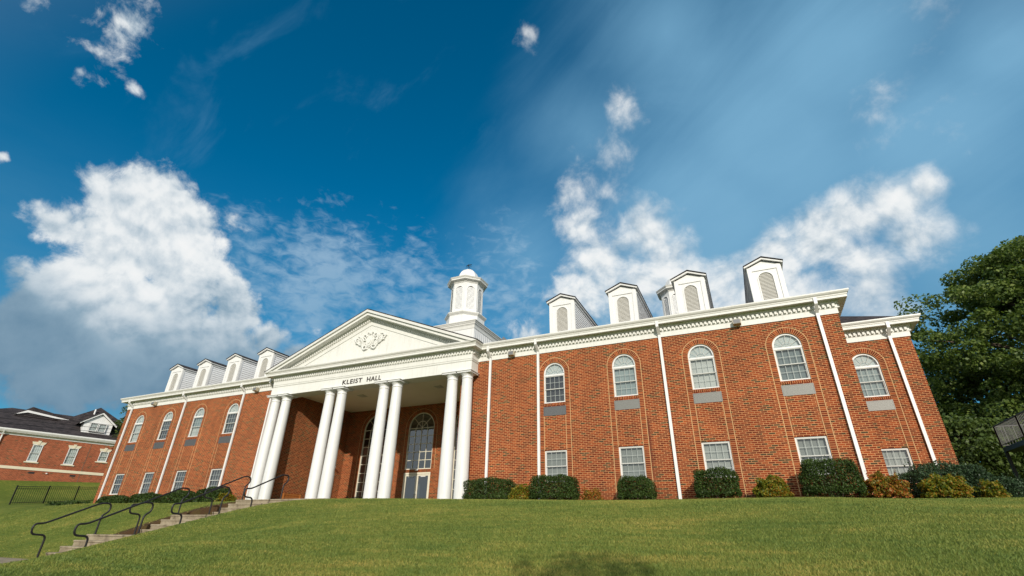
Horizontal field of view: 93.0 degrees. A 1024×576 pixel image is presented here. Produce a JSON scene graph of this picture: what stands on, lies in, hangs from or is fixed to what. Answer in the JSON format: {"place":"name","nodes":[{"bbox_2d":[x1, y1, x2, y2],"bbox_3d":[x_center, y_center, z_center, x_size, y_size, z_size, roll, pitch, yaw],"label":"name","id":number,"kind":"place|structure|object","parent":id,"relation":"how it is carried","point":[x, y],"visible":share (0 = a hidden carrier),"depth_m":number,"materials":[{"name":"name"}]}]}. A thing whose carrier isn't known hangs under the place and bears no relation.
{"place":"outdoors","nodes":[
{"label":"outdoors","id":0,"kind":"place"},
{"bbox_2d":[0,557,27,563],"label":"path","id":1,"kind":"structure","parent":0,"point":[4,560],"depth_m":13.73,"materials":[{"name":"concrete"}]},
{"bbox_2d":[0,422,118,433],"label":"power line","id":2,"kind":"object","parent":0,"point":[60,428],"visible":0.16,"depth_m":36.72,"materials":[{"name":"black metal"}]},
{"bbox_2d":[0,411,121,426],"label":"power line","id":3,"kind":"object","parent":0,"point":[61,419],"visible":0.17,"depth_m":36.76,"materials":[{"name":"black metal"}]},
{"bbox_2d":[5,418,117,429],"bbox_3d":[-30.767,12.033,44.848,0.028,6.541,70.003,-11,-30,22],"label":"power line","id":4,"kind":"object","parent":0,"point":[62,424],"visible":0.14,"depth_m":37.10,"materials":[{"name":"black metal"}]},
{"bbox_2d":[0,480,1023,575],"bbox_3d":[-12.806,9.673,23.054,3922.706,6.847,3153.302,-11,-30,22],"label":"ground","id":5,"kind":"structure","parent":0,"point":[7,488],"depth_m":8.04,"materials":[{"name":"green plant"}]},
{"bbox_2d":[8,485,97,504],"bbox_3d":[-35.077,16.289,37.811,0.098,2.350,9.057,3,-27,-4],"label":"metal fence","id":6,"kind":"object","parent":5,"relation":"on","point":[48,495],"visible":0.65,"depth_m":36.41,"materials":[{"name":"black metal"}]},
{"bbox_2d":[0,407,119,482],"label":"brick house","id":7,"kind":"structure","parent":5,"relation":"on","point":[45,452],"depth_m":43.83,"materials":[{"name":"red brick"}]},
{"bbox_2d":[24,441,45,462],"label":"window","id":8,"kind":"structure","parent":7,"relation":"in","point":[37,447],"depth_m":42.42,"materials":[{"name":"white glass"}]},
{"bbox_2d":[61,444,81,465],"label":"window","id":9,"kind":"structure","parent":7,"relation":"in","point":[73,450],"depth_m":44.02,"materials":[{"name":"white glass"}]},
{"bbox_2d":[95,448,111,462],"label":"window","id":10,"kind":"structure","parent":7,"relation":"in","point":[104,453],"depth_m":45.62,"materials":[{"name":"white glass"}]},
{"bbox_2d":[46,500,90,504],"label":"bush","id":11,"kind":"object","parent":5,"relation":"on","point":[66,502],"visible":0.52,"depth_m":30.84,"materials":[{"name":"green plant"}]},
{"bbox_2d":[95,495,129,503],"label":"hedge shrub","id":12,"kind":"object","parent":5,"relation":"on","point":[116,499],"visible":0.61,"depth_m":28.03,"materials":[{"name":"green plant"}]},
{"bbox_2d":[106,406,127,447],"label":"broadleaf tree","id":13,"kind":"object","parent":5,"relation":"on","point":[119,423],"visible":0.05,"depth_m":48.38,"materials":[{"name":"green plant"}]},
{"bbox_2d":[127,492,162,502],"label":"hedge shrub","id":14,"kind":"object","parent":5,"relation":"on","point":[139,497],"visible":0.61,"depth_m":26.87,"materials":[{"name":"green plant"}]},
{"bbox_2d":[160,490,195,502],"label":"hedge shrub","id":15,"kind":"object","parent":5,"relation":"on","point":[178,496],"visible":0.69,"depth_m":25.78,"materials":[{"name":"green plant"}]},
{"bbox_2d":[45,498,326,554],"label":"concrete stairs","id":16,"kind":"structure","parent":5,"relation":"on","point":[94,539],"depth_m":17.01,"materials":[{"name":"grey concrete"}]},
{"bbox_2d":[30,502,111,557],"bbox_3d":[-13.580,7.417,14.884,0.110,1.636,1.917,-11,-30,22],"label":"handrail","id":17,"kind":"object","parent":16,"relation":"on","point":[44,536],"visible":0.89,"depth_m":14.71,"materials":[{"name":"black metal"}]},
{"bbox_2d":[73,502,153,546],"bbox_3d":[-11.583,7.025,14.049,0.110,1.636,1.917,-11,-30,22],"label":"handrail","id":18,"kind":"object","parent":16,"relation":"on","point":[86,536],"visible":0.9,"depth_m":14.07,"materials":[{"name":"black metal"}]},
{"bbox_2d":[129,487,189,534],"bbox_3d":[-12.530,7.874,17.181,0.110,1.636,1.917,-11,-30,22],"label":"handrail","id":19,"kind":"object","parent":16,"relation":"on","point":[138,514],"visible":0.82,"depth_m":17.16,"materials":[{"name":"black metal"}]},
{"bbox_2d":[171,486,229,523],"bbox_3d":[-10.533,7.482,16.345,0.110,1.636,1.917,-11,-30,22],"label":"handrail","id":20,"kind":"object","parent":16,"relation":"on","point":[180,514],"visible":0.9,"depth_m":16.46,"materials":[{"name":"black metal"}]},
{"bbox_2d":[204,476,250,514],"bbox_3d":[-11.472,8.339,19.493,0.110,1.636,1.917,-11,-30,22],"label":"handrail","id":21,"kind":"object","parent":16,"relation":"on","point":[223,485],"visible":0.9,"depth_m":19.44,"materials":[{"name":"black metal"}]},
{"bbox_2d":[244,474,288,506],"bbox_3d":[-9.475,7.948,18.658,0.110,1.636,1.917,-11,-30,22],"label":"handrail","id":22,"kind":"object","parent":16,"relation":"on","point":[251,498],"visible":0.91,"depth_m":18.83,"materials":[{"name":"black metal"}]},
{"bbox_2d":[192,486,231,502],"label":"hedge shrub","id":23,"kind":"object","parent":5,"relation":"on","point":[213,495],"visible":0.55,"depth_m":24.89,"materials":[{"name":"green plant"}]},
{"bbox_2d":[214,491,236,501],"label":"nandina shrub","id":24,"kind":"object","parent":5,"relation":"on","point":[230,497],"visible":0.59,"depth_m":24.54,"materials":[{"name":"plant"}]},
{"bbox_2d":[462,476,515,498],"bbox_3d":[-0.890,7.967,19.086,2.073,1.028,1.276,-11,-30,22],"label":"hedge shrub","id":25,"kind":"object","parent":5,"relation":"on","point":[479,486],"visible":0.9,"depth_m":18.84,"materials":[{"name":"green plant"}]},
{"bbox_2d":[508,484,530,499],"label":"nandina shrub","id":26,"kind":"object","parent":5,"relation":"on","point":[517,491],"visible":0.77,"depth_m":18.14,"materials":[{"name":"yellow plant"}]},
{"bbox_2d":[93,256,958,502],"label":"brick hall","id":27,"kind":"structure","parent":5,"relation":"on","point":[768,377],"depth_m":20.75,"materials":[{"name":"red brick"}]},
{"bbox_2d":[109,474,124,494],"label":"window","id":28,"kind":"structure","parent":27,"relation":"in","point":[115,488],"depth_m":30.57,"materials":[{"name":"white glass"}]},
{"bbox_2d":[128,415,143,442],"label":"window","id":29,"kind":"structure","parent":27,"relation":"in","point":[137,427],"depth_m":32.11,"materials":[{"name":"white glass"}]},
{"bbox_2d":[139,472,153,492],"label":"window","id":30,"kind":"structure","parent":27,"relation":"in","point":[148,476],"depth_m":29.47,"materials":[{"name":"white glass"}]},
{"bbox_2d":[157,412,172,439],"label":"window","id":31,"kind":"structure","parent":27,"relation":"in","point":[166,423],"depth_m":30.96,"materials":[{"name":"white glass"}]},
{"bbox_2d":[171,470,186,490],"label":"window","id":32,"kind":"structure","parent":27,"relation":"in","point":[180,475],"depth_m":28.34,"materials":[{"name":"white glass"}]},
{"bbox_2d":[188,408,203,436],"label":"window","id":33,"kind":"structure","parent":27,"relation":"in","point":[198,417],"depth_m":29.83,"materials":[{"name":"white glass"}]},
{"bbox_2d":[207,468,221,487],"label":"window","id":34,"kind":"structure","parent":27,"relation":"in","point":[215,474],"depth_m":27.21,"materials":[{"name":"white glass"}]},
{"bbox_2d":[222,403,238,433],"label":"window","id":35,"kind":"structure","parent":27,"relation":"in","point":[233,410],"depth_m":28.68,"materials":[{"name":"white glass"}]},
{"bbox_2d":[282,493,300,498],"bbox_3d":[-11.458,11.237,25.511,0.525,0.800,1.240,-11,-30,22],"label":"wooden bench","id":36,"kind":"object","parent":27,"relation":"on","point":[291,496],"visible":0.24,"depth_m":25.65,"materials":[{"name":"brown wood"}]},
{"bbox_2d":[355,416,386,498],"bbox_3d":[-8.318,10.317,28.926,1.800,5.420,0.090,-11,-30,22],"label":"window","id":37,"kind":"structure","parent":27,"relation":"in","point":[364,439],"depth_m":29.22,"materials":[{"name":"grey glass"}]},
{"bbox_2d":[403,474,416,498],"bbox_3d":[-5.715,11.403,26.929,0.807,1.970,0.117,-11,-30,22],"label":"door","id":38,"kind":"structure","parent":27,"relation":"in","point":[416,474],"depth_m":27.16,"materials":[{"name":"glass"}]},
{"bbox_2d":[405,413,433,469],"bbox_3d":[-5.270,8.824,28.119,1.780,3.180,0.090,-11,-30,22],"label":"window","id":39,"kind":"structure","parent":27,"relation":"in","point":[422,426],"depth_m":28.08,"materials":[{"name":"grey glass"}]},
{"bbox_2d":[415,474,428,498],"bbox_3d":[-4.956,11.268,26.639,0.807,1.970,0.060,-11,-30,22],"label":"door","id":40,"kind":"structure","parent":27,"relation":"in","point":[422,475],"depth_m":26.93,"materials":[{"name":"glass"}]},
{"bbox_2d":[451,415,458,498],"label":"window","id":41,"kind":"structure","parent":27,"relation":"in","point":[456,432],"depth_m":26.71,"materials":[{"name":"white glass"}]},
{"bbox_2d":[544,363,564,403],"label":"window","id":42,"kind":"structure","parent":27,"relation":"in","point":[554,381],"depth_m":20.97,"materials":[{"name":"white glass"}]},
{"bbox_2d":[545,450,567,482],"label":"window","id":43,"kind":"structure","parent":27,"relation":"in","point":[555,460],"depth_m":19.50,"materials":[{"name":"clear glass"}]},
{"bbox_2d":[612,354,637,396],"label":"window","id":44,"kind":"structure","parent":27,"relation":"in","point":[623,366],"depth_m":19.82,"materials":[{"name":"white glass"}]},
{"bbox_2d":[619,446,646,477],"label":"window","id":45,"kind":"structure","parent":27,"relation":"in","point":[632,458],"depth_m":18.32,"materials":[{"name":"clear glass"}]},
{"bbox_2d":[688,344,719,389],"bbox_3d":[7.331,3.035,18.663,0.970,1.795,0.180,-11,-30,22],"label":"window","id":46,"kind":"structure","parent":27,"relation":"in","point":[701,359],"depth_m":18.67,"materials":[{"name":"white glass"}]},
{"bbox_2d":[701,441,734,477],"bbox_3d":[7.275,6.065,17.106,0.970,1.240,0.180,-11,-30,22],"label":"window","id":47,"kind":"structure","parent":27,"relation":"in","point":[715,454],"depth_m":17.21,"materials":[{"name":"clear glass"}]},
{"bbox_2d":[772,333,810,380],"bbox_3d":[10.027,2.506,17.536,0.970,1.795,0.180,-11,-30,22],"label":"window","id":48,"kind":"structure","parent":27,"relation":"in","point":[787,348],"depth_m":17.54,"materials":[{"name":"white glass"}]},
{"bbox_2d":[794,436,831,474],"bbox_3d":[9.971,5.536,15.979,0.970,1.240,0.180,-11,-30,22],"label":"window","id":49,"kind":"structure","parent":27,"relation":"in","point":[812,447],"depth_m":16.12,"materials":[{"name":"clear glass"}]},
{"bbox_2d":[852,354,889,396],"bbox_3d":[14.147,3.484,19.291,0.970,1.795,0.180,-11,-30,22],"label":"window","id":50,"kind":"structure","parent":27,"relation":"in","point":[867,367],"depth_m":19.27,"materials":[{"name":"white glass"}]},
{"bbox_2d":[881,448,917,481],"bbox_3d":[14.091,6.514,17.734,0.970,1.240,0.180,-11,-30,22],"label":"window","id":51,"kind":"structure","parent":27,"relation":"in","point":[894,458],"depth_m":17.84,"materials":[{"name":"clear glass"}]},
{"bbox_2d":[528,474,580,499],"bbox_3d":[1.573,7.485,18.085,1.876,1.051,1.272,-11,-30,22],"label":"hedge shrub","id":52,"kind":"object","parent":5,"relation":"on","point":[538,484],"visible":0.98,"depth_m":17.82,"materials":[{"name":"green plant"}]},
{"bbox_2d":[580,487,603,499],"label":"nandina shrub","id":53,"kind":"object","parent":5,"relation":"on","point":[594,494],"visible":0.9,"depth_m":17.33,"materials":[{"name":"orange plant"}]},
{"bbox_2d":[617,474,657,499],"bbox_3d":[4.322,7.008,16.898,1.399,0.937,1.254,-11,-30,22],"label":"hedge shrub","id":54,"kind":"object","parent":5,"relation":"on","point":[626,484],"visible":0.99,"depth_m":16.62,"materials":[{"name":"green plant"}]},
{"bbox_2d":[692,466,742,498],"bbox_3d":[6.718,6.465,15.923,1.481,1.152,1.260,-11,-30,22],"label":"hedge shrub","id":55,"kind":"object","parent":5,"relation":"on","point":[730,484],"visible":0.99,"depth_m":15.70,"materials":[{"name":"green plant"}]},
{"bbox_2d":[752,474,794,497],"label":"nandina shrub","id":56,"kind":"object","parent":5,"relation":"on","point":[777,485],"visible":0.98,"depth_m":15.00,"materials":[{"name":"yellow plant"}]},
{"bbox_2d":[798,453,866,497],"bbox_3d":[9.671,5.774,14.757,1.732,1.377,1.273,-11,-30,22],"label":"hedge shrub","id":57,"kind":"object","parent":5,"relation":"on","point":[817,466],"visible":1,"depth_m":14.52,"materials":[{"name":"green plant"}]},
{"bbox_2d":[862,469,912,497],"bbox_3d":[10.850,5.779,14.222,1.098,0.929,1.116,10,-29,-17],"label":"nandina shrub","id":58,"kind":"object","parent":5,"relation":"on","point":[878,485],"visible":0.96,"depth_m":13.99,"materials":[{"name":"orange plant"}]},
{"bbox_2d":[916,472,974,498],"bbox_3d":[12.549,5.785,14.078,1.268,0.889,1.085,-11,-30,22],"label":"nandina shrub","id":59,"kind":"object","parent":5,"relation":"on","point":[938,486],"visible":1,"depth_m":13.94,"materials":[{"name":"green plant"}]},
{"bbox_2d":[897,457,1004,498],"bbox_3d":[13.530,6.090,15.207,2.705,1.494,2.384,-11,-30,22],"label":"holly bush","id":60,"kind":"object","parent":5,"relation":"on","point":[915,474],"visible":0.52,"depth_m":14.85,"materials":[{"name":"green plant"}]},
{"bbox_2d":[894,235,1023,434],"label":"broadleaf tree","id":61,"kind":"object","parent":5,"relation":"on","point":[1000,271],"visible":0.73,"depth_m":31.07,"materials":[{"name":"green plant"}]},
{"bbox_2d":[925,339,1023,462],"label":"broadleaf tree","id":62,"kind":"object","parent":5,"relation":"on","point":[978,378],"visible":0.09,"depth_m":32.73,"materials":[{"name":"green plant"}]},
{"bbox_2d":[940,410,1023,497],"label":"broadleaf tree","id":63,"kind":"object","parent":5,"relation":"on","point":[972,441],"visible":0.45,"depth_m":25.43,"materials":[{"name":"green plant"}]},
{"bbox_2d":[972,478,1012,497],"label":"nandina shrub","id":64,"kind":"object","parent":5,"relation":"on","point":[988,489],"visible":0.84,"depth_m":13.80,"materials":[{"name":"yellow plant"}]},
{"bbox_2d":[992,411,1023,480],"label":"metal deck","id":65,"kind":"structure","parent":5,"relation":"on","point":[1016,447],"depth_m":22.25,"materials":[{"name":"black metal"}]},
{"bbox_2d":[992,470,1023,497],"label":"holly bush","id":66,"kind":"object","parent":5,"relation":"on","point":[1016,487],"visible":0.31,"depth_m":14.36,"materials":[{"name":"green plant"}]},
{"bbox_2d":[993,452,1023,476],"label":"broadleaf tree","id":67,"kind":"object","parent":5,"relation":"on","point":[1015,467],"visible":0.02,"depth_m":25.59,"materials":[{"name":"green plant"}]},
{"bbox_2d":[0,0,1023,419],"label":"sky","id":68,"kind":"structure","parent":0,"point":[183,182],"materials":[{"name":"blue"}]}
]}

